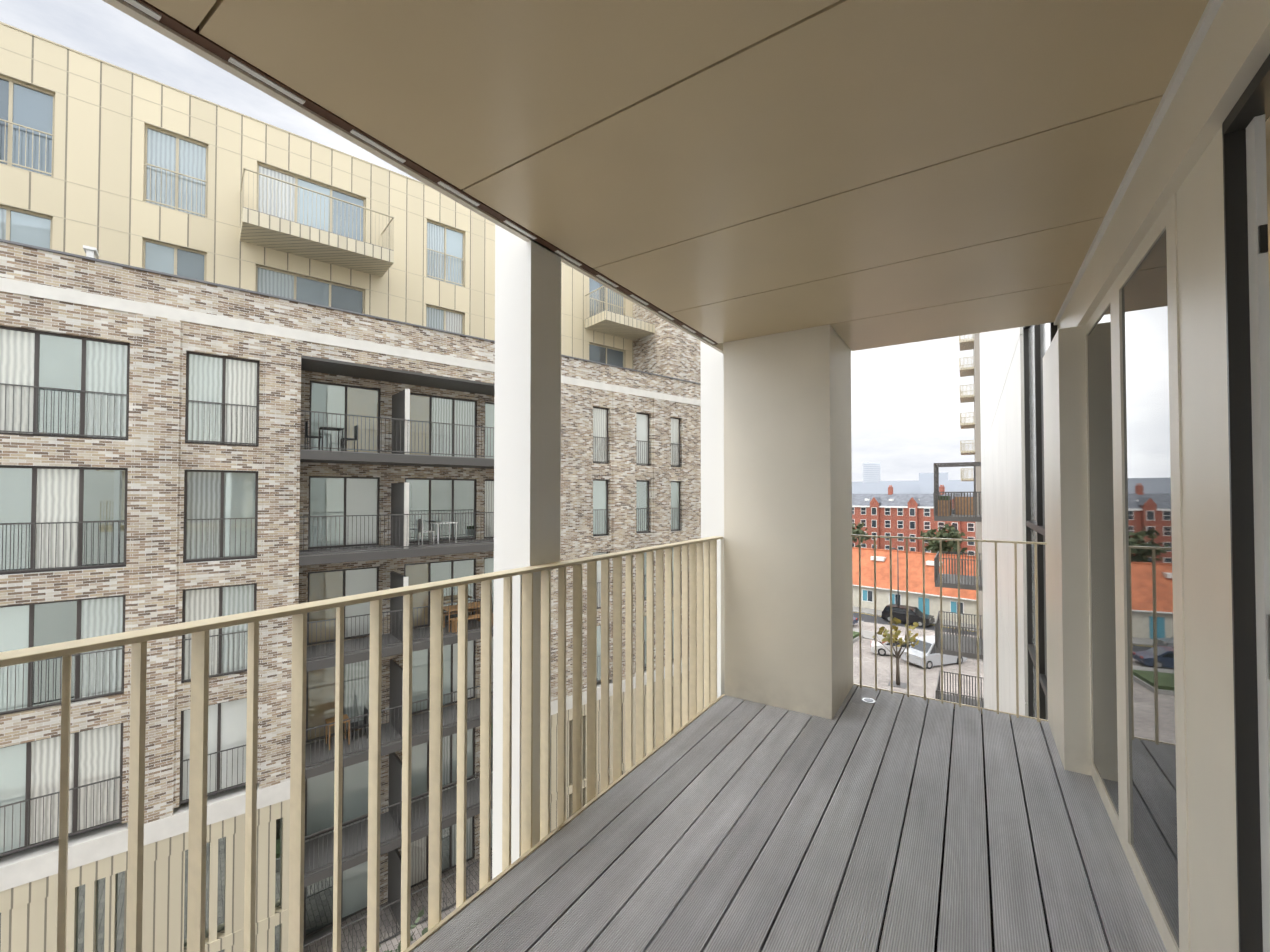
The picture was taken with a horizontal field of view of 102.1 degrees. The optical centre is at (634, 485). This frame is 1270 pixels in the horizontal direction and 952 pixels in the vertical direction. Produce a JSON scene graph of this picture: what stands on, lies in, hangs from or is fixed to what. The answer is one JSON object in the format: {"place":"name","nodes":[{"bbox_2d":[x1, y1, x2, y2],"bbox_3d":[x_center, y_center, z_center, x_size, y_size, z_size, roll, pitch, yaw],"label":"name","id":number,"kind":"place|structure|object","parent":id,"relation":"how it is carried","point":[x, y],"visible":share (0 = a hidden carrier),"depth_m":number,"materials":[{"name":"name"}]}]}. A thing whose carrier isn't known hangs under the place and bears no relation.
{"place":"outdoors","nodes":[
{"label":"outdoors","id":0,"kind":"place"},
{"bbox_2d":[304,918,347,940],"bbox_3d":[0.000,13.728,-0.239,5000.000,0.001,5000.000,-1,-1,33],"label":"ground","id":1,"kind":"structure","parent":0,"point":[318,933],"depth_m":16.09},
{"bbox_2d":[0,239,700,951],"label":"brick building","id":2,"kind":"structure","parent":1,"relation":"on","point":[174,449],"depth_m":13.74,"materials":[{"name":"brick"}]},
{"bbox_2d":[0,22,654,368],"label":"cream building","id":3,"kind":"structure","parent":2,"relation":"on","point":[102,160],"depth_m":15.37,"materials":[{"name":"beige metal"}]},
{"bbox_2d":[852,521,870,546],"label":"green tree","id":4,"kind":"object","parent":1,"relation":"on","point":[858,530],"visible":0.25,"depth_m":99.27,"materials":[{"name":"green plant"}]},
{"bbox_2d":[852,485,975,555],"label":"red terraces","id":5,"kind":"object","parent":1,"relation":"on","point":[890,513],"visible":0.06,"depth_m":111.10,"materials":[{"name":"brick"}]},
{"bbox_2d":[852,547,976,624],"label":"orange-roofed building","id":6,"kind":"structure","parent":1,"relation":"on","point":[932,591],"depth_m":59.62,"materials":[{"name":"ceramic"}]},
{"bbox_2d":[920,523,966,554],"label":"green tree","id":7,"kind":"object","parent":1,"relation":"on","point":[933,546],"visible":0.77,"depth_m":82.59,"materials":[{"name":"green plant"}]},
{"bbox_2d":[933,333,983,707],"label":"tower balconies","id":8,"kind":"structure","parent":1,"relation":"on","point":[968,509],"depth_m":25.79,"materials":[{"name":"grey metal"}]},
{"bbox_2d":[0,0,974,481],"label":"sky","id":9,"kind":"structure","parent":0,"point":[906,407],"materials":[{"name":"white"}]},
{"bbox_2d":[304,621,983,951],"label":"courtyard paving","id":10,"kind":"structure","parent":0,"point":[916,687],"depth_m":35.56,"materials":[{"name":"grey concrete"}]},
{"bbox_2d":[492,224,724,878],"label":"columns","id":11,"kind":"structure","parent":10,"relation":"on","point":[527,432],"depth_m":2.24,"materials":[{"name":"white paint"}]},
{"bbox_2d":[853,617,857,624],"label":"car","id":12,"kind":"object","parent":10,"relation":"on","point":[855,620],"visible":0.02,"depth_m":53.49,"materials":[{"name":"blue paint"}]},
{"bbox_2d":[871,636,911,655],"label":"white car","id":13,"kind":"object","parent":10,"relation":"on","point":[882,650],"visible":0.35,"depth_m":43.56,"materials":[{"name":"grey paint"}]},
{"bbox_2d":[888,680,906,688],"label":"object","id":14,"kind":"object","parent":10,"relation":"on","point":[903,685],"visible":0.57,"depth_m":36.82,"materials":[{"name":"grey metal"}]},
{"bbox_2d":[872,615,919,684],"bbox_3d":[18.942,11.916,37.016,3.103,4.908,2.778,0,-1,-9],"label":"young tree","id":15,"kind":"object","parent":14,"relation":"on","point":[897,654],"visible":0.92,"depth_m":36.93,"materials":[{"name":"green plant"}]},
{"bbox_2d":[901,633,966,668],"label":"silver van","id":16,"kind":"object","parent":10,"relation":"on","point":[933,657],"visible":0.56,"depth_m":40.94,"materials":[{"name":"grey paint"}]},
{"bbox_2d":[980,322,1056,719],"bbox_3d":[11.409,-0.331,5.690,12.060,28.300,40.400,-1,-1,33],"label":"facade","id":17,"kind":"object","parent":10,"relation":"on","point":[1012,438],"visible":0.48,"depth_m":5.90,"materials":[{"name":"grey"}]},
{"bbox_2d":[102,0,1269,951],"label":"balcony frame","id":18,"kind":"object","parent":17,"relation":"attached to","point":[783,207],"visible":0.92,"depth_m":1.51,"materials":[{"name":"beige metal"}]},
{"bbox_2d":[0,535,1046,951],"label":"railing","id":19,"kind":"object","parent":18,"relation":"on","point":[694,643],"visible":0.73,"depth_m":1.81,"materials":[{"name":"metal"}]},
{"bbox_2d":[411,685,1166,951],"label":"deck","id":20,"kind":"structure","parent":18,"relation":"on","point":[887,821],"depth_m":2.04,"materials":[{"name":"grey wood"}]},
{"bbox_2d":[862,698,875,702],"bbox_3d":[1.610,1.479,3.534,0.090,0.006,0.090,-1,-1,33],"label":"deck light","id":21,"kind":"object","parent":20,"relation":"in","point":[868,700],"visible":1,"depth_m":3.52,"materials":[{"name":"white plastic"}]},
{"bbox_2d":[1087,230,1178,946],"bbox_3d":[1.954,0.305,2.047,0.018,2.151,1.280,-1,-1,33],"label":"balcony glass","id":22,"kind":"object","parent":18,"relation":"in","point":[1152,743],"visible":0.69,"depth_m":1.81,"materials":[{"name":"clear glass"}]},
{"bbox_2d":[1268,222,1269,307],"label":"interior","id":23,"kind":"object","parent":17,"relation":"on","point":[1269,257],"depth_m":2.30,"materials":[{"name":"white"}]},
{"bbox_2d":[852,462,973,493],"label":"distant skyline","id":24,"kind":"structure","parent":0,"point":[924,484],"depth_m":517.19,"materials":[{"name":"grey"}]},
{"bbox_2d":[864,464,879,481],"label":"tower bands","id":25,"kind":"object","parent":24,"relation":"attached to","point":[871,472],"visible":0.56,"depth_m":735.78,"materials":[{"name":"grey"}]},
{"bbox_2d":[853,606,982,661],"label":"street","id":26,"kind":"structure","parent":0,"point":[867,614],"depth_m":53.76,"materials":[{"name":"grey asphalt"}]},
{"bbox_2d":[892,548,898,603],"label":"street lamps","id":27,"kind":"object","parent":26,"relation":"on","point":[897,578],"visible":0.21,"depth_m":57.27,"materials":[{"name":"grey metal"}]},
{"bbox_2d":[881,604,934,626],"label":"black suv","id":28,"kind":"object","parent":26,"relation":"on","point":[915,614],"visible":0.79,"depth_m":54.33,"materials":[{"name":"black paint"}]},
{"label":"court planters","id":29,"kind":"object","parent":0,"visible":0},
{"bbox_2d":[351,907,427,951],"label":"court tree","id":30,"kind":"object","parent":29,"relation":"on","point":[420,914],"visible":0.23,"depth_m":10.84,"materials":[{"name":"green plant"}]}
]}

